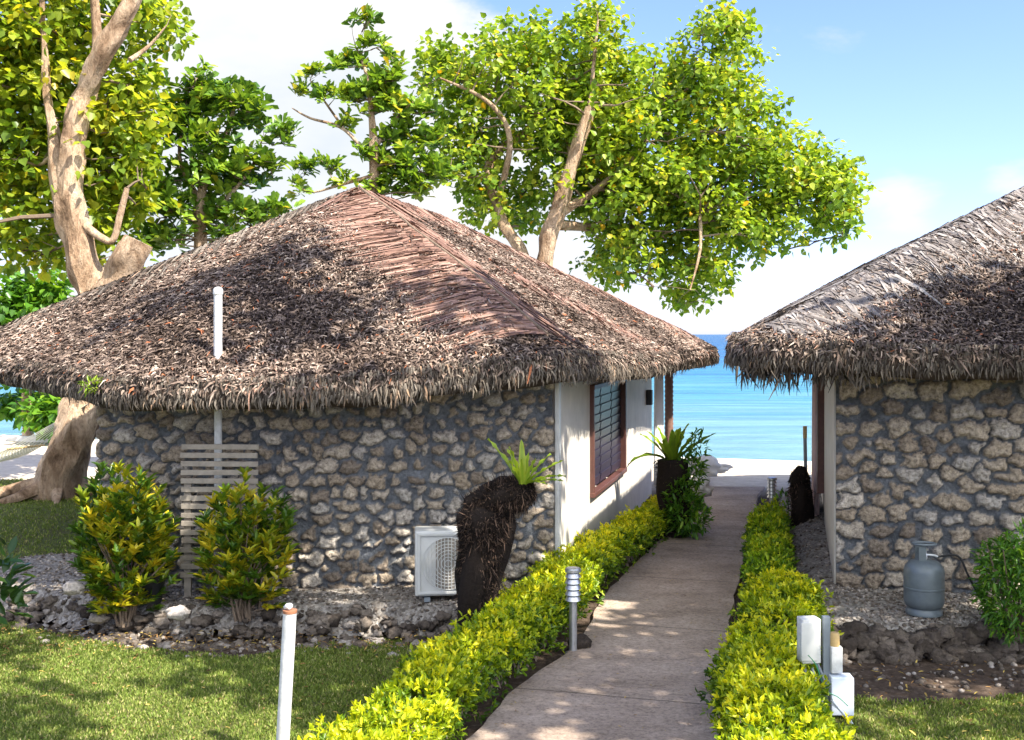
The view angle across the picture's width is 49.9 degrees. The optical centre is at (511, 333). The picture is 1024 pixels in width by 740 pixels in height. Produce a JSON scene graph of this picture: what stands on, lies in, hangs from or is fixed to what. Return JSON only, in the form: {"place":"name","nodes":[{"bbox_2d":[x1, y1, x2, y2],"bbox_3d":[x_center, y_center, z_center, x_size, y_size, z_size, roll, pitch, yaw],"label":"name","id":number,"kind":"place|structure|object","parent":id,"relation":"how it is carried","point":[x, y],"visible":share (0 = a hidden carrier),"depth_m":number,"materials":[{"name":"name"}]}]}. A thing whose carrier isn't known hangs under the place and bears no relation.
{"place":"outdoors","nodes":[
{"label":"outdoors","id":0,"kind":"place"},
{"bbox_2d":[0,478,97,559],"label":"grass","id":1,"kind":"structure","parent":0,"point":[28,516],"depth_m":16.81,"materials":[{"name":"green plant"}]},
{"bbox_2d":[0,479,427,739],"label":"lawn","id":2,"kind":"structure","parent":0,"point":[50,532],"depth_m":9.25,"materials":[{"name":"green plant"}]},
{"bbox_2d":[0,536,38,624],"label":"leafy plant","id":3,"kind":"object","parent":2,"relation":"on","point":[15,592],"visible":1,"depth_m":9.95,"materials":[{"name":"green plant"}]},
{"bbox_2d":[1,646,398,738],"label":"fallen leaves","id":4,"kind":"object","parent":2,"relation":"on","point":[158,685],"visible":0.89,"depth_m":9.00,"materials":[{"name":"brown plant"}]},
{"bbox_2d":[0,625,554,653],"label":"fallen leaves","id":5,"kind":"object","parent":2,"relation":"on","point":[41,645],"visible":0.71,"depth_m":10.17,"materials":[{"name":"brown plant"}]},
{"bbox_2d":[276,603,296,739],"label":"pipe stub","id":6,"kind":"object","parent":2,"relation":"on","point":[286,671],"visible":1,"depth_m":7.43,"materials":[{"name":"plastic"}]},
{"bbox_2d":[0,334,811,460],"bbox_3d":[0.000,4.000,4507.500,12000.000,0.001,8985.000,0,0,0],"label":"sea","id":7,"kind":"structure","parent":0,"point":[748,422],"depth_m":54.66,"materials":[{"name":"liquid"}]},
{"bbox_2d":[0,441,1023,739],"bbox_3d":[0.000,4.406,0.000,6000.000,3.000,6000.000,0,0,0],"label":"ground","id":8,"kind":"structure","parent":0,"point":[24,467],"depth_m":9.59,"materials":[{"name":"soil"}]},
{"bbox_2d":[0,263,73,442],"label":"shore tree","id":9,"kind":"object","parent":8,"relation":"on","point":[32,413],"visible":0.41,"depth_m":29.60,"materials":[{"name":"green plant"}]},
{"bbox_2d":[0,0,199,503],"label":"broadleaf tree","id":10,"kind":"object","parent":8,"relation":"on","point":[83,131],"visible":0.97,"depth_m":19.92,"materials":[{"name":"green plant"}]},
{"bbox_2d":[0,404,87,461],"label":"hammock","id":11,"kind":"object","parent":10,"relation":"hanging from","point":[26,450],"visible":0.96,"depth_m":20.61,"materials":[{"name":"fabric"}]},
{"bbox_2d":[128,54,305,257],"bbox_3d":[-5.896,-1.329,21.977,3.479,8.502,1.742,0,0,0],"label":"almond tree","id":12,"kind":"object","parent":8,"relation":"on","point":[223,171],"visible":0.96,"depth_m":21.80,"materials":[{"name":"green plant"}]},
{"bbox_2d":[0,586,568,651],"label":"rubble edging","id":13,"kind":"object","parent":8,"relation":"on","point":[323,623],"visible":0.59,"depth_m":10.47,"materials":[{"name":"grey stone"}]},
{"bbox_2d":[7,591,31,603],"bbox_3d":[-4.695,2.518,10.499,0.212,0.125,0.181,0,0,12],"label":"rock","id":14,"kind":"object","parent":13,"relation":"on","point":[27,598],"visible":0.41,"depth_m":10.47,"materials":[{"name":"beige stone"}]},
{"bbox_2d":[62,580,86,595],"bbox_3d":[-4.140,2.402,10.404,0.226,0.140,0.173,0,0,0],"label":"rock","id":15,"kind":"object","parent":13,"relation":"on","point":[73,587],"visible":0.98,"depth_m":10.35,"materials":[{"name":"white stone"}]},
{"bbox_2d":[87,613,110,623],"bbox_3d":[-3.928,2.699,10.442,0.218,0.108,0.164,0,0,0],"label":"rock","id":16,"kind":"object","parent":13,"relation":"on","point":[98,619],"visible":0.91,"depth_m":10.40,"materials":[{"name":"grey stone"}]},
{"bbox_2d":[66,459,184,627],"bbox_3d":[-3.703,1.994,10.606,1.186,1.626,1.156,0,0,0],"label":"croton","id":17,"kind":"object","parent":13,"relation":"on","point":[146,543],"visible":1,"depth_m":10.44,"materials":[{"name":"green plant"}]},
{"bbox_2d":[165,605,190,620],"bbox_3d":[-3.055,2.545,10.043,0.247,0.134,0.156,0,0,0],"label":"rock","id":18,"kind":"object","parent":13,"relation":"on","point":[179,612],"visible":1,"depth_m":10.00,"materials":[{"name":"white stone"}]},
{"bbox_2d":[0,185,719,588],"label":"thatched hut","id":19,"kind":"object","parent":8,"relation":"on","point":[370,373],"visible":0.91,"depth_m":11.62,"materials":[{"name":"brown stone"}]},
{"bbox_2d":[78,375,102,397],"bbox_3d":[-4.128,0.516,10.849,0.306,0.235,0.285,0,0,0],"label":"weed","id":20,"kind":"object","parent":19,"relation":"attached to","point":[91,380],"visible":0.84,"depth_m":10.83,"materials":[{"name":"green plant"}]},
{"bbox_2d":[590,380,626,497],"bbox_3d":[1.275,1.350,15.165,0.222,1.420,2.775,0,0,14],"label":"window","id":21,"kind":"structure","parent":19,"relation":"in","point":[608,405],"depth_m":15.22,"materials":[{"name":"brown glass"}]},
{"bbox_2d":[653,376,663,485],"bbox_3d":[2.721,1.625,20.375,0.084,2.250,0.888,0,0,16],"label":"curtain","id":22,"kind":"object","parent":19,"relation":"hanging from","point":[658,403],"visible":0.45,"depth_m":20.11,"materials":[{"name":"fabric"}]},
{"bbox_2d":[284,3,469,201],"bbox_3d":[-2.835,-1.930,23.008,3.925,9.969,1.083,0,0,0],"label":"almond tree","id":23,"kind":"object","parent":8,"relation":"on","point":[381,92],"visible":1,"depth_m":22.91,"materials":[{"name":"green plant"}]},
{"bbox_2d":[0,435,811,468],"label":"beach","id":24,"kind":"structure","parent":8,"relation":"on","point":[763,463],"depth_m":24.08,"materials":[{"name":"beige sand"}]},
{"bbox_2d":[717,464,733,473],"bbox_3d":[4.021,2.686,22.096,0.899,0.227,0.309,0,0,0],"label":"rock","id":25,"kind":"object","parent":24,"relation":"on","point":[724,468],"visible":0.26,"depth_m":22.03,"materials":[{"name":"stone"}]},
{"bbox_2d":[290,494,668,739],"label":"hedge","id":26,"kind":"object","parent":8,"relation":"on","point":[447,673],"visible":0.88,"depth_m":8.76,"materials":[{"name":"green plant"}]},
{"bbox_2d":[452,468,538,629],"bbox_3d":[-0.157,2.095,10.134,0.821,1.751,0.652,0,0,0],"label":"tree fern stump","id":27,"kind":"object","parent":8,"relation":"on","point":[485,525],"visible":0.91,"depth_m":9.96,"materials":[{"name":"brown plant"}]},
{"bbox_2d":[487,438,565,484],"bbox_3d":[0.140,1.169,9.886,0.655,0.455,0.381,0,0,-15],"label":"bird nest fern","id":28,"kind":"object","parent":27,"relation":"attached to","point":[522,474],"visible":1,"depth_m":9.91,"materials":[{"name":"green plant"}]},
{"bbox_2d":[0,514,1020,640],"bbox_3d":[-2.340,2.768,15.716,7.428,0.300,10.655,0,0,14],"label":"gravel bed","id":29,"kind":"object","parent":8,"relation":"on","point":[404,609],"visible":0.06,"depth_m":10.78,"materials":[{"name":"grey gravel"}]},
{"bbox_2d":[135,570,164,604],"bbox_3d":[-3.538,2.465,10.750,0.330,0.310,0.330,0,0,0],"label":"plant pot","id":30,"kind":"object","parent":29,"relation":"on","point":[156,587],"visible":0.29,"depth_m":10.64,"materials":[{"name":"black"}]},
{"bbox_2d":[180,444,258,596],"bbox_3d":[-2.915,1.924,10.987,0.786,1.652,0.072,0,0,0],"label":"slatted screen","id":31,"kind":"object","parent":29,"relation":"on","point":[187,506],"visible":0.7,"depth_m":10.96,"materials":[{"name":"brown wood"}]},
{"bbox_2d":[186,466,303,621],"bbox_3d":[-2.583,2.020,10.597,1.156,1.478,1.108,0,0,0],"label":"croton","id":32,"kind":"object","parent":29,"relation":"on","point":[230,533],"visible":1,"depth_m":10.49,"materials":[{"name":"green plant"}]},
{"bbox_2d":[415,526,458,601],"bbox_3d":[-0.541,2.275,10.939,0.846,0.690,0.352,0,0,-6],"label":"air conditioner","id":33,"kind":"object","parent":29,"relation":"on","point":[435,553],"visible":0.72,"depth_m":10.77,"materials":[{"name":"white plastic"}]},
{"bbox_2d":[9,621,1023,692],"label":"pebbles","id":34,"kind":"object","parent":8,"relation":"on","point":[919,680],"visible":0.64,"depth_m":9.67,"materials":[{"name":"grey stone"}]},
{"bbox_2d":[567,633,591,648],"bbox_3d":[0.619,2.825,10.045,0.228,0.184,0.184,0,0,0],"label":"rock","id":35,"kind":"object","parent":8,"relation":"on","point":[584,641],"visible":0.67,"depth_m":10.00,"materials":[{"name":"grey stone"}]},
{"bbox_2d":[405,0,881,316],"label":"shade tree","id":36,"kind":"object","parent":8,"relation":"on","point":[595,114],"visible":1,"depth_m":25.66,"materials":[{"name":"green plant"}]},
{"bbox_2d":[654,458,690,538],"bbox_3d":[2.257,2.360,15.597,0.557,1.205,0.528,0,0,0],"label":"tree fern stump","id":37,"kind":"object","parent":8,"relation":"on","point":[668,472],"visible":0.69,"depth_m":15.43,"materials":[{"name":"black plant"}]},
{"bbox_2d":[627,423,714,466],"bbox_3d":[2.280,1.581,15.582,1.185,0.618,0.662,0,0,-28],"label":"bird nest fern","id":38,"kind":"object","parent":37,"relation":"on","point":[669,450],"visible":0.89,"depth_m":15.54,"materials":[{"name":"green plant"}]},
{"bbox_2d":[660,427,714,539],"bbox_3d":[2.453,2.108,15.423,0.809,1.638,0.714,0,0,0],"label":"vine","id":39,"kind":"object","parent":37,"relation":"attached to","point":[695,515],"visible":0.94,"depth_m":15.34,"materials":[{"name":"green plant"}]},
{"bbox_2d":[688,454,720,476],"bbox_3d":[3.516,2.552,21.294,1.058,0.431,0.464,0,0,0],"label":"rock","id":40,"kind":"object","parent":8,"relation":"on","point":[714,464],"visible":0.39,"depth_m":21.20,"materials":[{"name":"stone"}]},
{"bbox_2d":[739,497,799,590],"bbox_3d":[3.200,2.617,13.712,0.713,0.598,4.438,0,0,12],"label":"hedge","id":41,"kind":"object","parent":8,"relation":"on","point":[768,538],"visible":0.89,"depth_m":13.09,"materials":[{"name":"green plant"}]},
{"bbox_2d":[767,477,776,506],"bbox_3d":[3.830,2.505,16.200,0.150,0.790,0.150,0,0,0],"label":"path light","id":42,"kind":"object","parent":8,"relation":"on","point":[771,486],"visible":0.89,"depth_m":16.16,"materials":[{"name":"metal"}]},
{"bbox_2d":[695,608,858,739],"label":"hedge","id":43,"kind":"object","parent":8,"relation":"on","point":[747,681],"visible":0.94,"depth_m":7.58,"materials":[{"name":"green plant"}]},
{"bbox_2d":[728,564,843,638],"bbox_3d":[2.564,2.609,10.428,1.031,0.614,1.740,0,0,12],"label":"hedge","id":44,"kind":"object","parent":8,"relation":"on","point":[766,594],"visible":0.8,"depth_m":10.27,"materials":[{"name":"green plant"}]},
{"bbox_2d":[786,465,814,528],"bbox_3d":[4.141,2.428,15.797,0.459,1.139,0.460,0,0,25],"label":"tree fern stump","id":45,"kind":"object","parent":8,"relation":"on","point":[801,508],"visible":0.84,"depth_m":15.68,"materials":[{"name":"black plant"}]},
{"bbox_2d":[773,487,789,513],"bbox_3d":[3.910,2.453,15.908,0.300,0.506,0.369,0,0,0],"label":"potted plant","id":46,"kind":"object","parent":45,"relation":"attached to","point":[781,493],"visible":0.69,"depth_m":15.91,"materials":[{"name":"green plant"}]},
{"bbox_2d":[803,426,806,467],"bbox_3d":[5.064,2.245,19.000,0.078,1.310,0.068,0,0,0],"label":"stake","id":47,"kind":"object","parent":8,"relation":"on","point":[805,444],"visible":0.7,"depth_m":18.97,"materials":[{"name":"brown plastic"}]},
{"bbox_2d":[797,615,853,724],"bbox_3d":[2.380,2.595,8.273,0.417,0.908,0.268,0,0,0],"label":"junction post","id":48,"kind":"object","parent":8,"relation":"on","point":[841,693],"visible":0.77,"depth_m":8.28,"materials":[{"name":"grey plastic"}]},
{"bbox_2d":[723,186,1023,595],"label":"thatched hut","id":49,"kind":"object","parent":8,"relation":"on","point":[909,356],"visible":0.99,"depth_m":11.21,"materials":[{"name":"grey stone"}]},
{"bbox_2d":[811,380,818,515],"bbox_3d":[4.521,1.540,16.400,0.084,2.480,1.032,0,0,13],"label":"window frame","id":50,"kind":"object","parent":49,"relation":"hanging from","point":[814,455],"visible":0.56,"depth_m":15.93,"materials":[{"name":"brown wood"}]},
{"bbox_2d":[779,483,1020,660],"bbox_3d":[7.660,2.768,14.855,10.640,0.300,10.150,0,0,0],"label":"gravel bed","id":51,"kind":"object","parent":8,"relation":"on","point":[810,560],"visible":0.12,"depth_m":10.99,"materials":[{"name":"grey gravel"}]},
{"bbox_2d":[903,541,944,617],"bbox_3d":[3.858,2.283,10.300,0.372,0.664,0.372,0,0,0],"label":"gas bottle","id":52,"kind":"object","parent":51,"relation":"on","point":[923,585],"visible":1,"depth_m":10.17,"materials":[{"name":"silver metal"}]},
{"bbox_2d":[938,554,981,602],"bbox_3d":[4.415,2.378,10.225,0.879,0.655,0.169,0,0,0],"label":"gas hose","id":53,"kind":"object","parent":52,"relation":"attached to","point":[963,563],"visible":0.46,"depth_m":10.22,"materials":[{"name":"black rubber"}]},
{"bbox_2d":[821,620,1023,664],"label":"rubble edging","id":54,"kind":"object","parent":8,"relation":"on","point":[936,643],"visible":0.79,"depth_m":9.79,"materials":[{"name":"grey stone"}]},
{"bbox_2d":[966,517,1023,647],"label":"shrub","id":55,"kind":"object","parent":54,"relation":"on","point":[1004,560],"visible":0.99,"depth_m":9.75,"materials":[{"name":"green plant"}]},
{"bbox_2d":[0,0,1023,333],"label":"sky","id":56,"kind":"structure","parent":0,"point":[930,93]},
{"bbox_2d":[466,486,764,739],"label":"path","id":57,"kind":"structure","parent":0,"point":[660,659],"depth_m":9.76,"materials":[{"name":"concrete"}]},
{"bbox_2d":[565,566,580,653],"bbox_3d":[0.551,2.505,9.940,0.150,0.790,0.150,0,0,0],"label":"path light","id":58,"kind":"object","parent":57,"relation":"on","point":[572,587],"visible":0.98,"depth_m":9.90,"materials":[{"name":"metal"}]},
{"bbox_2d":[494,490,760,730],"bbox_3d":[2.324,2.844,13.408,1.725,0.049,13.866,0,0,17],"label":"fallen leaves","id":59,"kind":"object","parent":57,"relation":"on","point":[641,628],"visible":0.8,"depth_m":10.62,"materials":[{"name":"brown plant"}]},
{"bbox_2d":[689,475,713,501],"bbox_3d":[2.875,2.379,16.890,0.440,0.440,0.397,0,0,27],"label":"rock","id":60,"kind":"object","parent":57,"relation":"on","point":[707,488],"visible":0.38,"depth_m":16.77,"materials":[{"name":"stone"}]},
{"bbox_2d":[829,692,1023,739],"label":"lawn","id":61,"kind":"structure","parent":0,"point":[935,728],"depth_m":8.24,"materials":[{"name":"green plant"}]},
{"bbox_2d":[843,659,1023,739],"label":"fallen leaves","id":62,"kind":"object","parent":61,"relation":"on","point":[940,692],"visible":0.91,"depth_m":8.88,"materials":[{"name":"brown plant"}]}
]}

